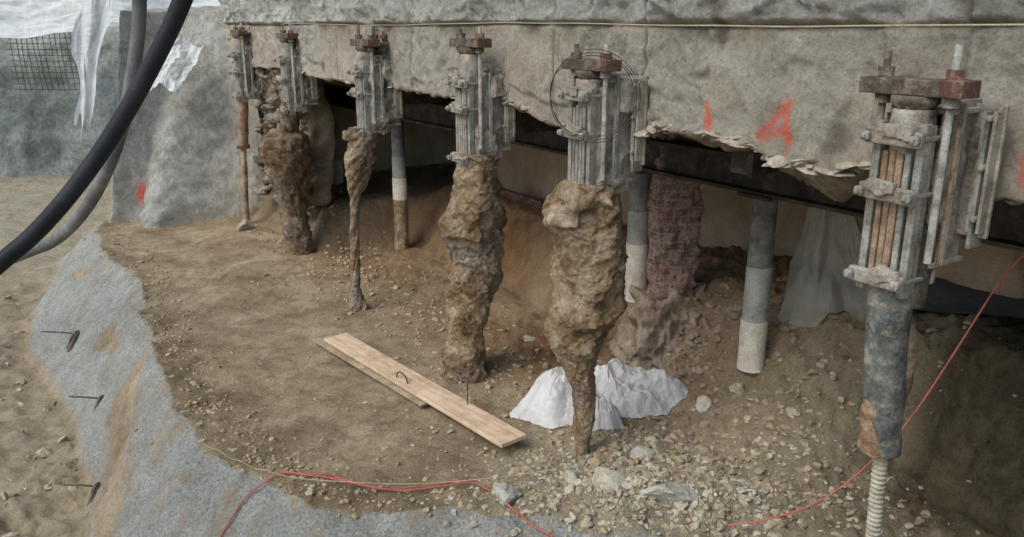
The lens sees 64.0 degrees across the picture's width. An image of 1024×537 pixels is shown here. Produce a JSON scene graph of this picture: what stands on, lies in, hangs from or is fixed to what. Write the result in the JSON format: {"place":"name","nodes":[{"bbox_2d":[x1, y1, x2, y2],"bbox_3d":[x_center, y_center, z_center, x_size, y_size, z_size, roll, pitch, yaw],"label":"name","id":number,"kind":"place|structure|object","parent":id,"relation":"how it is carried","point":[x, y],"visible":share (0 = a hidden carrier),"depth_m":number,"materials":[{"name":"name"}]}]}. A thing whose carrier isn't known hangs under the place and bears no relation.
{"place":"outdoors","nodes":[
{"label":"outdoors","id":0,"kind":"place"},
{"bbox_2d":[28,218,660,536],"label":"shotcrete slope","id":1,"kind":"structure","parent":0,"point":[179,491],"depth_m":7.35,"materials":[{"name":"grey concrete"}]},
{"bbox_2d":[41,330,79,351],"bbox_3d":[-6.070,0.934,11.229,0.418,0.260,0.498,8,18,26],"label":"soil nail","id":2,"kind":"object","parent":1,"relation":"on","point":[75,333],"visible":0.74,"depth_m":11.13,"materials":[{"name":"metal"}]},
{"bbox_2d":[64,482,100,505],"bbox_3d":[-4.202,2.211,8.187,0.300,0.257,0.370,7,18,23],"label":"soil nail","id":3,"kind":"object","parent":1,"relation":"on","point":[95,488],"visible":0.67,"depth_m":8.10,"materials":[{"name":"metal"}]},
{"bbox_2d":[69,395,103,411],"bbox_3d":[-4.851,1.554,9.549,0.339,0.258,0.412,8,18,24],"label":"soil nail","id":4,"kind":"object","parent":1,"relation":"on","point":[99,399],"visible":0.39,"depth_m":9.47,"materials":[{"name":"metal"}]},
{"bbox_2d":[193,439,551,483],"bbox_3d":[-1.286,1.543,6.391,3.191,0.257,0.427,5,17,16],"label":"string line","id":5,"kind":"object","parent":1,"relation":"on","point":[373,483],"visible":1,"depth_m":6.18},
{"bbox_2d":[84,224,687,536],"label":"soil clods","id":6,"kind":"object","parent":1,"relation":"on","point":[309,491],"visible":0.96,"depth_m":6.69,"materials":[{"name":"brown soil"}]},
{"bbox_2d":[220,472,552,536],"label":"red cable","id":7,"kind":"object","parent":1,"relation":"on","point":[479,484],"visible":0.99,"depth_m":6.24,"materials":[{"name":"red plastic"}]},
{"bbox_2d":[364,367,948,536],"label":"rubble","id":8,"kind":"object","parent":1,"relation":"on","point":[680,506],"visible":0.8,"depth_m":6.00,"materials":[{"name":"stone"}]},
{"bbox_2d":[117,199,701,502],"bbox_3d":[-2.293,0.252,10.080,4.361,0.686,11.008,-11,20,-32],"label":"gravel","id":9,"kind":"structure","parent":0,"point":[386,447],"depth_m":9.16,"materials":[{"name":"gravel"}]},
{"bbox_2d":[0,117,1023,536],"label":"dirt ground","id":10,"kind":"structure","parent":0,"point":[964,433],"depth_m":7.87,"materials":[{"name":"brown soil"}]},
{"bbox_2d":[0,293,81,536],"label":"gravel","id":11,"kind":"structure","parent":10,"relation":"on","point":[44,452],"depth_m":9.06,"materials":[{"name":"beige gravel"}]},
{"bbox_2d":[14,0,146,263],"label":"air hose","id":12,"kind":"object","parent":10,"relation":"on","point":[75,221],"visible":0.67,"depth_m":8.05,"materials":[{"name":"rubber"}]},
{"bbox_2d":[0,0,192,274],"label":"concrete pump hose","id":13,"kind":"object","parent":10,"relation":"on","point":[38,229],"visible":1,"depth_m":5.19,"materials":[{"name":"black rubber"}]},
{"bbox_2d":[0,26,263,176],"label":"excavation face","id":14,"kind":"object","parent":10,"relation":"on","point":[40,132],"visible":0.23,"depth_m":25.60},
{"bbox_2d":[6,32,79,90],"bbox_3d":[-13.250,-5.955,23.478,2.301,1.702,0.119,0,17,0],"label":"rebar mesh","id":15,"kind":"object","parent":14,"relation":"attached to","point":[43,72],"visible":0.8,"depth_m":23.53,"materials":[{"name":"metal"}]},
{"bbox_2d":[237,219,253,230],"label":"rock","id":16,"kind":"object","parent":10,"relation":"on","point":[246,224],"visible":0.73,"depth_m":14.01,"materials":[{"name":"stone"}]},
{"bbox_2d":[227,22,266,220],"bbox_3d":[-4.492,-2.403,14.141,0.562,3.540,0.560,-11,20,-32],"label":"jacked micropile","id":17,"kind":"object","parent":10,"relation":"on","point":[251,83],"visible":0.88,"depth_m":13.82,"materials":[{"name":"metal"}]},
{"bbox_2d":[252,68,318,213],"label":"masonry stones","id":18,"kind":"object","parent":10,"relation":"on","point":[269,124],"visible":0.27,"depth_m":13.68,"materials":[{"name":"stone"}]},
{"bbox_2d":[258,22,318,255],"bbox_3d":[-3.376,-1.852,12.317,0.874,3.538,0.762,-11,20,-32],"label":"jacked micropile","id":19,"kind":"object","parent":10,"relation":"on","point":[284,153],"visible":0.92,"depth_m":12.09,"materials":[{"name":"metal"}]},
{"bbox_2d":[263,72,335,206],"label":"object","id":20,"kind":"object","parent":10,"relation":"on","point":[319,123],"visible":0.24,"depth_m":12.89,"materials":[{"name":"brown soil"}]},
{"bbox_2d":[330,105,342,184],"bbox_3d":[-3.197,-1.953,14.858,0.340,2.053,0.340,-11,20,-32],"label":"support pile","id":21,"kind":"object","parent":10,"relation":"on","point":[338,173],"visible":0.45,"depth_m":14.74,"materials":[{"name":"metal"}]},
{"bbox_2d":[342,24,402,312],"bbox_3d":[-1.708,-1.091,9.809,0.760,3.510,0.568,-9,19,-27],"label":"jacked micropile","id":22,"kind":"object","parent":10,"relation":"on","point":[379,107],"visible":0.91,"depth_m":9.51,"materials":[{"name":"metal"}]},
{"bbox_2d":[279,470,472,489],"bbox_3d":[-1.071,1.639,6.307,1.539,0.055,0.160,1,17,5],"label":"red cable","id":23,"kind":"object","parent":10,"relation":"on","point":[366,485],"visible":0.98,"depth_m":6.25,"materials":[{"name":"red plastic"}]},
{"bbox_2d":[323,79,455,172],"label":"end wall","id":24,"kind":"structure","parent":10,"relation":"on","point":[426,145],"depth_m":16.58,"materials":[{"name":"paint"}]},
{"bbox_2d":[391,120,409,249],"bbox_3d":[-1.750,-1.014,12.847,0.340,2.703,0.340,-11,20,-32],"label":"support pile","id":25,"kind":"object","parent":10,"relation":"on","point":[401,215],"visible":0.81,"depth_m":12.69,"materials":[{"name":"grey metal"}]},
{"bbox_2d":[313,333,526,447],"bbox_3d":[-1.028,0.968,7.920,0.330,0.340,3.254,-14,21,-38],"label":"wooden plank","id":26,"kind":"object","parent":10,"relation":"on","point":[406,382],"visible":1,"depth_m":7.74,"materials":[{"name":"brown wood"}]},
{"bbox_2d":[438,27,514,383],"bbox_3d":[-0.411,-0.513,7.901,0.733,3.489,0.678,-11,20,-32],"label":"jacked micropile","id":27,"kind":"object","parent":10,"relation":"on","point":[472,222],"visible":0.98,"depth_m":7.67,"materials":[{"name":"metal"}]},
{"bbox_2d":[234,190,720,486],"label":"soil clods","id":28,"kind":"object","parent":10,"relation":"on","point":[597,461],"visible":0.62,"depth_m":9.50,"materials":[{"name":"brown soil"}]},
{"bbox_2d":[491,482,522,505],"bbox_3d":[-0.045,1.668,6.115,0.220,0.168,0.238,10,19,31],"label":"rock","id":29,"kind":"object","parent":10,"relation":"on","point":[503,492],"visible":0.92,"depth_m":6.04,"materials":[{"name":"stone"}]},
{"bbox_2d":[500,188,544,207],"bbox_3d":[0.128,-1.064,12.249,0.100,0.100,1.200,-11,20,-32],"label":"steel channel","id":30,"kind":"object","parent":10,"relation":"on","point":[525,198],"visible":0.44,"depth_m":12.13,"materials":[{"name":"brown metal"}]},
{"bbox_2d":[524,335,534,341],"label":"rock","id":31,"kind":"object","parent":10,"relation":"on","point":[528,338],"visible":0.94,"depth_m":9.20,"materials":[{"name":"stone"}]},
{"bbox_2d":[382,343,720,468],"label":"loose gravel","id":32,"kind":"structure","parent":10,"relation":"on","point":[463,455],"depth_m":7.07,"materials":[{"name":"gravel"}]},
{"bbox_2d":[509,367,600,428],"bbox_3d":[0.426,1.138,7.379,0.919,0.455,0.546,0,17,0],"label":"plastic bag","id":33,"kind":"object","parent":10,"relation":"on","point":[546,401],"visible":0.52,"depth_m":7.30,"materials":[{"name":"white plastic"}]},
{"bbox_2d":[564,469,578,484],"bbox_3d":[0.463,1.601,6.215,0.107,0.120,0.178,-5,17,-18],"label":"rock","id":34,"kind":"object","parent":10,"relation":"on","point":[570,476],"visible":0.73,"depth_m":6.20,"materials":[{"name":"stone"}]},
{"bbox_2d":[592,396,623,431],"bbox_3d":[0.759,1.254,7.204,0.452,0.282,0.303,0,17,0],"label":"plastic bag","id":35,"kind":"object","parent":10,"relation":"on","point":[607,415],"visible":0.7,"depth_m":7.11,"materials":[{"name":"white plastic"}]},
{"bbox_2d":[592,467,626,491],"bbox_3d":[0.738,1.597,6.028,0.293,0.240,0.243,0,17,0],"label":"rock","id":36,"kind":"object","parent":10,"relation":"on","point":[603,478],"visible":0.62,"depth_m":5.98,"materials":[{"name":"stone"}]},
{"bbox_2d":[624,171,650,302],"bbox_3d":[1.272,-0.054,8.350,0.340,1.973,0.340,-11,20,-32],"label":"support pile","id":37,"kind":"object","parent":10,"relation":"on","point":[637,245],"visible":0.77,"depth_m":8.17,"materials":[{"name":"metal"}]},
{"bbox_2d":[594,357,687,417],"bbox_3d":[1.130,1.092,7.597,1.010,0.471,0.618,0,17,0],"label":"plastic bag","id":38,"kind":"object","parent":10,"relation":"on","point":[633,392],"visible":0.84,"depth_m":7.50,"materials":[{"name":"white plastic"}]},
{"bbox_2d":[629,445,654,458],"bbox_3d":[1.078,1.529,6.720,0.179,0.107,0.203,10,19,30],"label":"rock","id":39,"kind":"object","parent":10,"relation":"on","point":[638,451],"visible":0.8,"depth_m":6.70,"materials":[{"name":"stone"}]},
{"bbox_2d":[544,264,775,383],"bbox_3d":[1.565,0.652,7.988,2.548,1.175,1.326,3,17,9],"label":"footing rubble","id":40,"kind":"object","parent":10,"relation":"on","point":[679,347],"visible":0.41,"depth_m":7.95,"materials":[{"name":"concrete"}]},
{"bbox_2d":[607,134,720,369],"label":"brick pier","id":41,"kind":"structure","parent":10,"relation":"on","point":[659,315],"depth_m":8.05,"materials":[{"name":"brick"}]},
{"bbox_2d":[639,481,697,502],"bbox_3d":[1.124,1.614,5.925,0.431,0.183,0.219,0,17,0],"label":"rock","id":42,"kind":"object","parent":10,"relation":"on","point":[673,491],"visible":0.93,"depth_m":5.84,"materials":[{"name":"stone"}]},
{"bbox_2d":[665,369,677,377],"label":"rock","id":43,"kind":"object","parent":10,"relation":"on","point":[671,372],"visible":0.3,"depth_m":7.86,"materials":[{"name":"stone"}]},
{"bbox_2d":[345,318,1016,536],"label":"rubble clods","id":44,"kind":"object","parent":10,"relation":"on","point":[684,530],"visible":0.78,"depth_m":6.29,"materials":[{"name":"grey stone"}]},
{"bbox_2d":[681,455,690,462],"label":"rock","id":45,"kind":"object","parent":10,"relation":"on","point":[687,458],"visible":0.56,"depth_m":6.61,"materials":[{"name":"stone"}]},
{"bbox_2d":[690,471,707,478],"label":"rock","id":46,"kind":"object","parent":10,"relation":"on","point":[699,474],"visible":0.31,"depth_m":6.28,"materials":[{"name":"stone"}]},
{"bbox_2d":[695,395,712,412],"bbox_3d":[1.735,1.234,7.366,0.153,0.172,0.189,8,19,26],"label":"rock","id":47,"kind":"object","parent":10,"relation":"on","point":[704,403],"visible":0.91,"depth_m":7.33,"materials":[{"name":"stone"}]},
{"bbox_2d":[465,255,954,536],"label":"rubble under wall","id":48,"kind":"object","parent":10,"relation":"on","point":[705,422],"visible":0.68,"depth_m":6.85,"materials":[{"name":"concrete"}]},
{"bbox_2d":[728,382,744,394],"bbox_3d":[1.999,1.065,7.224,0.141,0.150,0.131,-11,20,-33],"label":"rock","id":49,"kind":"object","parent":10,"relation":"on","point":[737,388],"visible":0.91,"depth_m":7.17,"materials":[{"name":"stone"}]},
{"bbox_2d":[736,191,778,372],"bbox_3d":[2.120,0.414,7.148,0.340,2.183,0.340,-11,20,-32],"label":"support pile","id":50,"kind":"object","parent":10,"relation":"on","point":[754,322],"visible":0.93,"depth_m":6.98,"materials":[{"name":"metal"}]},
{"bbox_2d":[329,102,1023,251],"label":"flange","id":51,"kind":"object","parent":50,"relation":"on","point":[1006,244],"depth_m":6.90,"materials":[{"name":"metal"}]},
{"bbox_2d":[324,88,1023,242],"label":"web","id":52,"kind":"object","parent":51,"relation":"on","point":[1007,222],"depth_m":7.24,"materials":[{"name":"metal"}]},
{"bbox_2d":[323,84,1023,206],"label":"flange","id":53,"kind":"object","parent":52,"relation":"on","point":[691,145],"visible":0.22,"depth_m":7.51,"materials":[{"name":"metal"}]},
{"bbox_2d":[786,407,800,418],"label":"rock","id":54,"kind":"object","parent":10,"relation":"on","point":[791,411],"visible":0.98,"depth_m":6.67,"materials":[{"name":"stone"}]},
{"bbox_2d":[778,206,867,326],"bbox_3d":[2.839,-0.125,7.022,1.015,1.518,0.174,8,19,26],"label":"clear plastic film","id":55,"kind":"object","parent":10,"relation":"on","point":[819,287],"visible":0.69,"depth_m":7.13,"materials":[{"name":"plastic"}]},
{"bbox_2d":[843,44,1009,536],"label":"jacked micropile","id":56,"kind":"object","parent":10,"relation":"on","point":[927,188],"visible":1,"depth_m":3.94,"materials":[{"name":"metal"}]},
{"bbox_2d":[856,217,1023,298],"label":"cross wall","id":57,"kind":"structure","parent":10,"relation":"on","point":[984,267],"depth_m":6.81,"materials":[{"name":"paint"}]},
{"bbox_2d":[913,277,1023,318],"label":"dark groundsheet","id":58,"kind":"object","parent":10,"relation":"on","point":[945,295],"visible":0.25,"depth_m":6.72,"materials":[{"name":"plastic"}]},
{"bbox_3d":[4.804,-2.413,9.565,9.700,0.300,20.000,-11,20,-32],"label":"floor slab","id":59,"kind":"object","parent":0,"visible":0},
{"bbox_2d":[454,132,857,255],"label":"wall","id":60,"kind":"structure","parent":59,"relation":"attached to","point":[725,216],"depth_m":9.73,"materials":[{"name":"paint"}]},
{"bbox_2d":[727,253,1023,525],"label":"red cable","id":61,"kind":"object","parent":59,"relation":"hanging from","point":[946,364],"visible":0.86,"depth_m":5.02,"materials":[{"name":"red plastic"}]},
{"label":"ground","id":62,"kind":"structure","parent":0,"visible":0},
{"bbox_2d":[109,6,267,227],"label":"shotcrete retaining wall","id":63,"kind":"structure","parent":62,"relation":"on","point":[179,162],"depth_m":14.73,"materials":[{"name":"concrete"}]},
{"bbox_2d":[0,0,220,37],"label":"plastic sheet","id":64,"kind":"object","parent":63,"relation":"attached to","point":[26,18],"visible":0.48,"depth_m":23.08,"materials":[{"name":"white plastic"}]},
{"bbox_2d":[71,0,112,141],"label":"hanging plastic sheet","id":65,"kind":"object","parent":64,"relation":"hanging from","point":[92,21],"visible":1,"depth_m":13.88,"materials":[{"name":"white plastic"}]},
{"bbox_2d":[150,37,203,92],"bbox_3d":[-5.792,-3.490,14.052,0.955,0.912,0.659,0,17,0],"label":"white cloth","id":66,"kind":"object","parent":63,"relation":"attached to","point":[180,61],"visible":0.72,"depth_m":14.02,"materials":[{"name":"white fabric"}]},
{"bbox_2d":[218,0,1023,202],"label":"foundation wall","id":67,"kind":"structure","parent":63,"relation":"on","point":[789,94],"depth_m":5.30,"materials":[{"name":"concrete"}]},
{"bbox_2d":[402,91,454,104],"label":"cross beam","id":68,"kind":"structure","parent":67,"relation":"attached to","point":[411,98],"depth_m":10.84,"materials":[{"name":"metal"}]},
{"bbox_2d":[302,70,565,126],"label":"spalled plates","id":69,"kind":"object","parent":67,"relation":"on","point":[523,107],"visible":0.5,"depth_m":7.38,"materials":[{"name":"grey concrete"}]},
{"bbox_2d":[515,108,560,132],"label":"cross beam","id":70,"kind":"structure","parent":67,"relation":"attached to","point":[526,123],"depth_m":7.96,"materials":[{"name":"metal"}]},
{"bbox_2d":[542,44,648,456],"bbox_3d":[0.563,-0.001,6.385,0.725,3.374,0.614,-8,18,-24],"label":"jacked micropile","id":71,"kind":"object","parent":67,"relation":"attached to","point":[582,213],"visible":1,"depth_m":6.10,"materials":[{"name":"metal"}]},
{"bbox_2d":[550,49,640,142],"bbox_3d":[0.580,-1.193,5.681,0.641,0.642,0.093,0,17,0],"label":"wire coil","id":72,"kind":"object","parent":71,"relation":"hanging from","point":[563,62],"visible":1,"depth_m":5.69,"materials":[{"name":"grey metal"}]},
{"bbox_2d":[283,22,1023,27],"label":"wall cable","id":73,"kind":"object","parent":67,"relation":"attached to","point":[904,25],"depth_m":4.97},
{"bbox_2d":[633,120,870,176],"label":"spalled plates","id":74,"kind":"object","parent":67,"relation":"attached to","point":[806,166],"visible":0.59,"depth_m":4.97,"materials":[{"name":"concrete"}]},
{"bbox_2d":[730,150,782,175],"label":"cross beam","id":75,"kind":"structure","parent":67,"relation":"attached to","point":[749,163],"depth_m":5.72,"materials":[{"name":"metal"}]},
{"bbox_2d":[553,121,1023,204],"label":"broken edge chips","id":76,"kind":"object","parent":67,"relation":"on","point":[1010,202],"visible":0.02,"depth_m":3.97,"materials":[{"name":"grey concrete"}]}
]}

